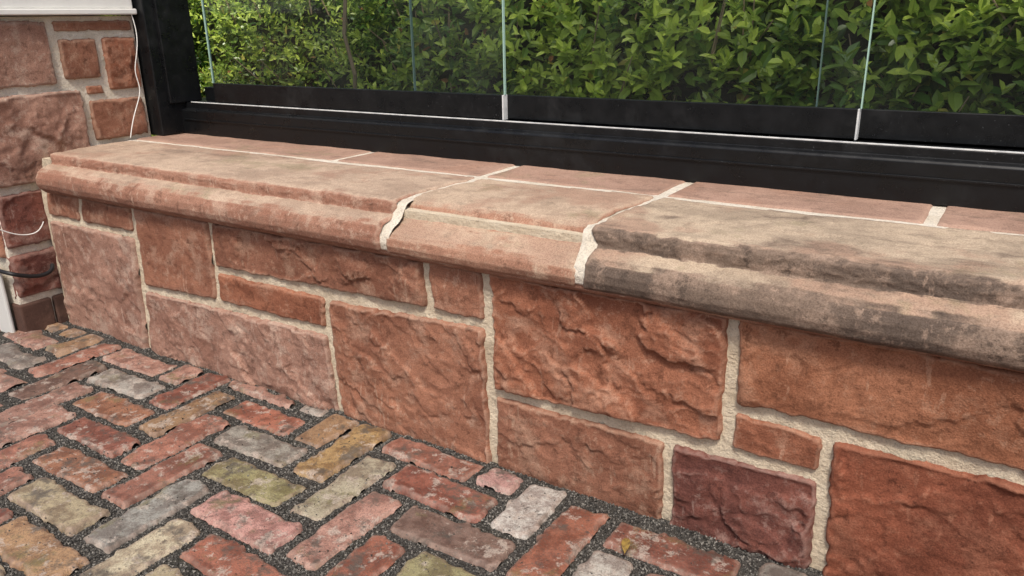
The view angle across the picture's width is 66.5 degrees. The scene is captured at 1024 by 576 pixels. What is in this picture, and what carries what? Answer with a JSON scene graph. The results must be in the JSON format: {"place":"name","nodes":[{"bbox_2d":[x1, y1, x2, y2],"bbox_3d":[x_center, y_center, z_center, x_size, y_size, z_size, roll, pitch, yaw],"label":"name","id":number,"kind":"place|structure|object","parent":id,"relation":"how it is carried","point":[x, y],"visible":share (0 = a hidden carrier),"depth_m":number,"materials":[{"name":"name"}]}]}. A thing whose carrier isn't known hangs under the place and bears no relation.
{"place":"outdoors","nodes":[
{"label":"outdoors","id":0,"kind":"place"},
{"bbox_2d":[0,320,825,575],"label":"brick paving","id":1,"kind":"structure","parent":0,"point":[119,457],"depth_m":1.75,"materials":[{"name":"red brick"}]},
{"bbox_2d":[11,297,55,331],"bbox_3d":[-1.682,0.104,2.753,0.066,0.130,0.107,11,22,31],"label":"base brick","id":2,"kind":"object","parent":1,"relation":"on","point":[39,314],"visible":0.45,"depth_m":2.72,"materials":[{"name":"brown brick"}]},
{"bbox_2d":[52,293,68,323],"bbox_3d":[-1.620,0.072,2.845,0.066,0.130,0.107,11,22,31],"label":"base brick","id":3,"kind":"object","parent":1,"relation":"on","point":[61,314],"visible":0.14,"depth_m":2.79,"materials":[{"name":"brown brick"}]},
{"bbox_2d":[5,246,61,298],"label":"block","id":4,"kind":"structure","parent":3,"relation":"on","point":[37,262],"depth_m":2.70,"materials":[{"name":"stone"}]},
{"bbox_2d":[0,263,54,277],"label":"black cable","id":5,"kind":"object","parent":4,"relation":"on","point":[44,274],"visible":1,"depth_m":2.66,"materials":[{"name":"black rubber"}]},
{"bbox_2d":[0,16,150,329],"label":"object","id":6,"kind":"object","parent":1,"relation":"on","point":[64,84],"visible":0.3,"depth_m":2.71,"materials":[{"name":"beige concrete"}]},
{"bbox_2d":[0,235,5,257],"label":"front block","id":7,"kind":"structure","parent":6,"relation":"attached to","point":[2,253],"depth_m":2.63,"materials":[{"name":"red stone"}]},
{"bbox_2d":[0,222,43,234],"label":"white wire","id":8,"kind":"object","parent":6,"relation":"attached to","point":[24,234],"visible":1,"depth_m":2.62,"materials":[{"name":"plastic"}]},
{"bbox_2d":[0,189,50,249],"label":"block","id":9,"kind":"structure","parent":6,"relation":"attached to","point":[22,213],"depth_m":2.64,"materials":[{"name":"stone"}]},
{"bbox_2d":[0,20,56,89],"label":"block","id":10,"kind":"structure","parent":6,"relation":"attached to","point":[25,57],"depth_m":2.56,"materials":[{"name":"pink stone"}]},
{"bbox_2d":[0,90,90,187],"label":"block","id":11,"kind":"structure","parent":6,"relation":"attached to","point":[35,129],"depth_m":2.62,"materials":[{"name":"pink stone"}]},
{"bbox_2d":[0,0,136,16],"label":"white painted post","id":12,"kind":"object","parent":6,"relation":"on","point":[61,7],"visible":0.86,"depth_m":2.63,"materials":[{"name":"paint"}]},
{"bbox_2d":[130,15,139,137],"bbox_3d":[-1.390,-0.772,2.856,0.013,0.431,0.092,11,22,31],"label":"white wire","id":13,"kind":"object","parent":12,"relation":"hanging from","point":[136,76],"visible":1,"depth_m":2.87,"materials":[{"name":"paint"}]},
{"bbox_2d":[57,38,100,79],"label":"block","id":14,"kind":"structure","parent":6,"relation":"attached to","point":[79,59],"depth_m":2.71,"materials":[{"name":"brown stone"}]},
{"bbox_2d":[51,20,130,31],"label":"block","id":15,"kind":"structure","parent":6,"relation":"attached to","point":[98,25],"depth_m":2.73,"materials":[{"name":"red stone"}]},
{"bbox_2d":[89,96,147,139],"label":"block","id":16,"kind":"structure","parent":6,"relation":"attached to","point":[111,118],"depth_m":2.86,"materials":[{"name":"brown stone"}]},
{"bbox_2d":[86,85,103,93],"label":"block","id":17,"kind":"structure","parent":16,"relation":"on","point":[94,89],"depth_m":2.78,"materials":[{"name":"red stone"}]},
{"bbox_2d":[101,37,141,89],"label":"block","id":18,"kind":"structure","parent":6,"relation":"attached to","point":[119,54],"depth_m":2.83,"materials":[{"name":"red stone"}]},
{"bbox_2d":[50,221,149,348],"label":"block","id":19,"kind":"structure","parent":1,"relation":"on","point":[100,277],"depth_m":2.60,"materials":[{"name":"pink stone"}]},
{"bbox_2d":[47,193,80,220],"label":"block","id":20,"kind":"structure","parent":19,"relation":"on","point":[63,206],"depth_m":2.60,"materials":[{"name":"red stone"}]},
{"bbox_2d":[81,199,133,230],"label":"block","id":21,"kind":"structure","parent":19,"relation":"on","point":[109,215],"depth_m":2.47,"materials":[{"name":"brown stone"}]},
{"bbox_2d":[146,291,339,410],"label":"block","id":22,"kind":"structure","parent":1,"relation":"on","point":[292,362],"depth_m":2.26,"materials":[{"name":"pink stone"}]},
{"bbox_2d":[133,209,216,298],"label":"block","id":23,"kind":"structure","parent":22,"relation":"on","point":[176,253],"depth_m":2.32,"materials":[{"name":"red stone"}]},
{"bbox_2d":[218,273,325,325],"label":"block","id":24,"kind":"structure","parent":22,"relation":"on","point":[284,302],"depth_m":2.13,"materials":[{"name":"red stone"}]},
{"bbox_2d":[212,223,427,306],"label":"block","id":25,"kind":"structure","parent":24,"relation":"on","point":[380,276],"depth_m":1.99,"materials":[{"name":"brown stone"}]},
{"bbox_2d":[329,300,491,463],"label":"block","id":26,"kind":"structure","parent":1,"relation":"on","point":[414,376],"depth_m":1.92,"materials":[{"name":"red stone"}]},
{"bbox_2d":[429,263,484,319],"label":"block","id":27,"kind":"structure","parent":26,"relation":"on","point":[457,291],"depth_m":1.77,"materials":[{"name":"red stone"}]},
{"bbox_2d":[41,190,1023,570],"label":"mortar joints","id":28,"kind":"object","parent":1,"relation":"on","point":[825,432],"depth_m":1.59,"materials":[{"name":"beige concrete"}]},
{"bbox_2d":[497,397,664,519],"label":"block","id":29,"kind":"structure","parent":1,"relation":"on","point":[615,466],"depth_m":1.70,"materials":[{"name":"brown stone"}]},
{"bbox_2d":[489,275,728,439],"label":"block","id":30,"kind":"structure","parent":29,"relation":"on","point":[642,363],"depth_m":1.59,"materials":[{"name":"red stone"}]},
{"bbox_2d":[621,538,629,553],"bbox_3d":[0.224,0.506,1.538,0.017,0.010,0.048,5,20,16],"label":"fallen leaf","id":31,"kind":"object","parent":1,"relation":"on","point":[625,543],"visible":1,"depth_m":1.53,"materials":[{"name":"yellow plant"}]},
{"bbox_2d":[669,444,816,568],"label":"block","id":32,"kind":"structure","parent":1,"relation":"on","point":[750,508],"depth_m":1.52,"materials":[{"name":"stone"}]},
{"bbox_2d":[732,413,822,469],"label":"block","id":33,"kind":"structure","parent":32,"relation":"on","point":[787,444],"depth_m":1.45,"materials":[{"name":"red stone"}]},
{"bbox_2d":[822,442,1023,575],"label":"block","id":34,"kind":"structure","parent":1,"relation":"on","point":[891,514],"depth_m":1.35,"materials":[{"name":"red stone"}]},
{"bbox_2d":[737,321,1023,470],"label":"block","id":35,"kind":"structure","parent":34,"relation":"on","point":[972,410],"depth_m":1.31,"materials":[{"name":"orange stone"}]},
{"bbox_2d":[380,166,519,249],"bbox_3d":[-0.141,-0.212,2.034,0.050,0.117,0.595,11,22,31],"label":"coping joint","id":36,"kind":"object","parent":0,"point":[389,226],"visible":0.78,"depth_m":1.83,"materials":[{"name":"beige concrete"}]},
{"bbox_2d":[574,189,679,284],"bbox_3d":[0.287,-0.130,1.773,0.056,0.118,0.594,11,22,31],"label":"coping joint","id":37,"kind":"object","parent":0,"point":[588,246],"visible":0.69,"depth_m":1.57,"materials":[{"name":"beige concrete"}]},
{"label":"ground","id":38,"kind":"structure","parent":0,"visible":0},
{"bbox_2d":[0,273,15,332],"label":"rendered plinth","id":39,"kind":"structure","parent":38,"relation":"on","point":[6,323],"depth_m":2.70,"materials":[{"name":"white paint"}]},
{"bbox_2d":[42,157,582,242],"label":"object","id":40,"kind":"object","parent":38,"relation":"on","point":[504,226],"visible":0.11,"depth_m":1.71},
{"bbox_2d":[43,190,1023,372],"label":"coping mortar","id":41,"kind":"object","parent":40,"relation":"on","point":[578,287],"visible":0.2,"depth_m":1.62,"materials":[{"name":"brown concrete"}]},
{"bbox_2d":[36,141,473,251],"bbox_3d":[-0.861,-0.311,2.357,1.582,0.130,0.408,11,22,31],"label":"coping stone","id":42,"kind":"object","parent":41,"relation":"on","point":[354,206],"visible":1,"depth_m":2.15,"materials":[{"name":"red stone"}]},
{"bbox_2d":[386,179,652,285],"bbox_3d":[0.018,-0.145,1.823,0.514,0.132,0.402,11,22,31],"label":"coping stone","id":43,"kind":"object","parent":41,"relation":"on","point":[534,257],"visible":0.98,"depth_m":1.72,"materials":[{"name":"brown stone"}]},
{"bbox_2d":[583,198,1023,371],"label":"coping stone","id":44,"kind":"object","parent":41,"relation":"on","point":[954,293],"visible":1,"depth_m":1.36,"materials":[{"name":"brown stone"}]},
{"bbox_2d":[128,140,1023,235],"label":"mortar","id":45,"kind":"object","parent":40,"relation":"on","point":[936,213],"visible":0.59,"depth_m":1.83,"materials":[{"name":"beige concrete"}]},
{"bbox_2d":[136,133,373,159],"bbox_3d":[-0.920,-0.504,2.750,1.019,0.012,0.235,11,22,31],"label":"flag","id":46,"kind":"object","parent":45,"relation":"on","point":[289,149],"visible":0.87,"depth_m":2.68,"materials":[{"name":"red stone"}]},
{"bbox_2d":[338,152,516,175],"bbox_3d":[-0.251,-0.376,2.341,0.539,0.012,0.235,11,22,31],"label":"flag","id":47,"kind":"object","parent":45,"relation":"on","point":[444,165],"visible":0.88,"depth_m":2.30,"materials":[{"name":"red stone"}]},
{"bbox_2d":[488,165,686,194],"bbox_3d":[0.200,-0.290,2.066,0.499,0.011,0.235,11,22,31],"label":"flag","id":48,"kind":"object","parent":45,"relation":"on","point":[622,183],"visible":0.86,"depth_m":2.03,"materials":[{"name":"red stone"}]},
{"bbox_2d":[667,182,932,223],"bbox_3d":[0.654,-0.202,1.787,0.549,0.012,0.235,11,22,31],"label":"flag","id":49,"kind":"object","parent":45,"relation":"on","point":[910,212],"visible":0.84,"depth_m":1.75,"materials":[{"name":"red stone"}]},
{"bbox_2d":[937,206,1023,234],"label":"flag","id":50,"kind":"object","parent":45,"relation":"on","point":[980,219],"visible":0.87,"depth_m":1.56,"materials":[{"name":"red stone"}]},
{"bbox_2d":[182,97,1023,212],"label":"sill","id":51,"kind":"structure","parent":40,"relation":"on","point":[997,167],"depth_m":2.00,"materials":[{"name":"black metal"}]},
{"bbox_2d":[126,0,185,135],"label":"jamb","id":52,"kind":"object","parent":51,"relation":"on","point":[165,117],"visible":0.55,"depth_m":2.91,"materials":[{"name":"black metal"}]},
{"bbox_2d":[153,0,201,103],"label":"jamb","id":53,"kind":"object","parent":51,"relation":"on","point":[176,41],"visible":0.86,"depth_m":2.94,"materials":[{"name":"black metal"}]},
{"bbox_2d":[213,83,503,118],"bbox_3d":[-0.567,-0.630,2.601,1.293,0.069,0.020,11,22,31],"label":"rail","id":54,"kind":"object","parent":51,"relation":"on","point":[477,105],"visible":1,"depth_m":2.53,"materials":[{"name":"black metal"}]},
{"bbox_2d":[502,0,505,94],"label":"glass edge","id":55,"kind":"object","parent":54,"relation":"on","point":[503,33],"visible":1,"depth_m":2.21,"materials":[{"name":"green"}]},
{"bbox_2d":[502,95,507,119],"bbox_3d":[-0.021,-0.524,2.267,0.004,0.071,0.024,11,22,31],"label":"rail end","id":56,"kind":"object","parent":54,"relation":"attached to","point":[504,108],"visible":1,"depth_m":2.26,"materials":[{"name":"silver metal"}]},
{"bbox_2d":[184,118,1023,187],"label":"drip lip","id":57,"kind":"object","parent":51,"relation":"attached to","point":[838,171],"visible":1,"depth_m":2.00,"materials":[{"name":"black metal"}]},
{"bbox_2d":[191,101,1023,153],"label":"track line","id":58,"kind":"object","parent":51,"relation":"on","point":[649,130],"visible":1,"depth_m":2.00,"materials":[{"name":"metal"}]},
{"bbox_2d":[204,86,1020,147],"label":"back track","id":59,"kind":"structure","parent":51,"relation":"on","point":[209,93],"depth_m":3.04,"materials":[{"name":"black metal"}]},
{"bbox_2d":[429,91,858,138],"bbox_3d":[0.242,-0.483,2.131,1.307,0.068,0.020,11,22,31],"label":"rail","id":60,"kind":"object","parent":51,"relation":"on","point":[827,122],"visible":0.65,"depth_m":1.99,"materials":[{"name":"black metal"}]},
{"bbox_2d":[409,0,415,90],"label":"glass edge","id":61,"kind":"object","parent":60,"relation":"on","point":[412,42],"visible":1,"depth_m":2.41,"materials":[{"name":"green"}]},
{"bbox_2d":[854,108,861,139],"bbox_3d":[0.795,-0.376,1.794,0.004,0.070,0.024,11,22,31],"label":"rail end","id":62,"kind":"object","parent":60,"relation":"attached to","point":[857,124],"visible":1,"depth_m":1.79,"materials":[{"name":"silver metal"}]},
{"bbox_2d":[817,106,1023,147],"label":"rail","id":63,"kind":"object","parent":51,"relation":"on","point":[993,129],"visible":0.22,"depth_m":1.71,"materials":[{"name":"black metal"}]},
{"bbox_2d":[815,0,828,106],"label":"glass edge","id":64,"kind":"object","parent":63,"relation":"on","point":[822,50],"visible":1,"depth_m":1.81,"materials":[{"name":"green"}]},
{"bbox_2d":[105,0,1023,135],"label":"hedge","id":65,"kind":"object","parent":38,"relation":"on","point":[950,55],"visible":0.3,"depth_m":2.92,"materials":[{"name":"green plant"}]},
{"label":"glass","id":66,"kind":"object","parent":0,"visible":0},
{"bbox_2d":[201,0,214,82],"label":"glass edge","id":67,"kind":"object","parent":66,"relation":"attached to","point":[207,39],"visible":1,"depth_m":2.88,"materials":[{"name":"green"}]},
{"label":"glass","id":68,"kind":"object","parent":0,"visible":0},
{"bbox_2d":[860,0,875,108],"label":"glass edge","id":69,"kind":"object","parent":68,"relation":"attached to","point":[869,44],"visible":1,"depth_m":1.74,"materials":[{"name":"green"}]}
]}

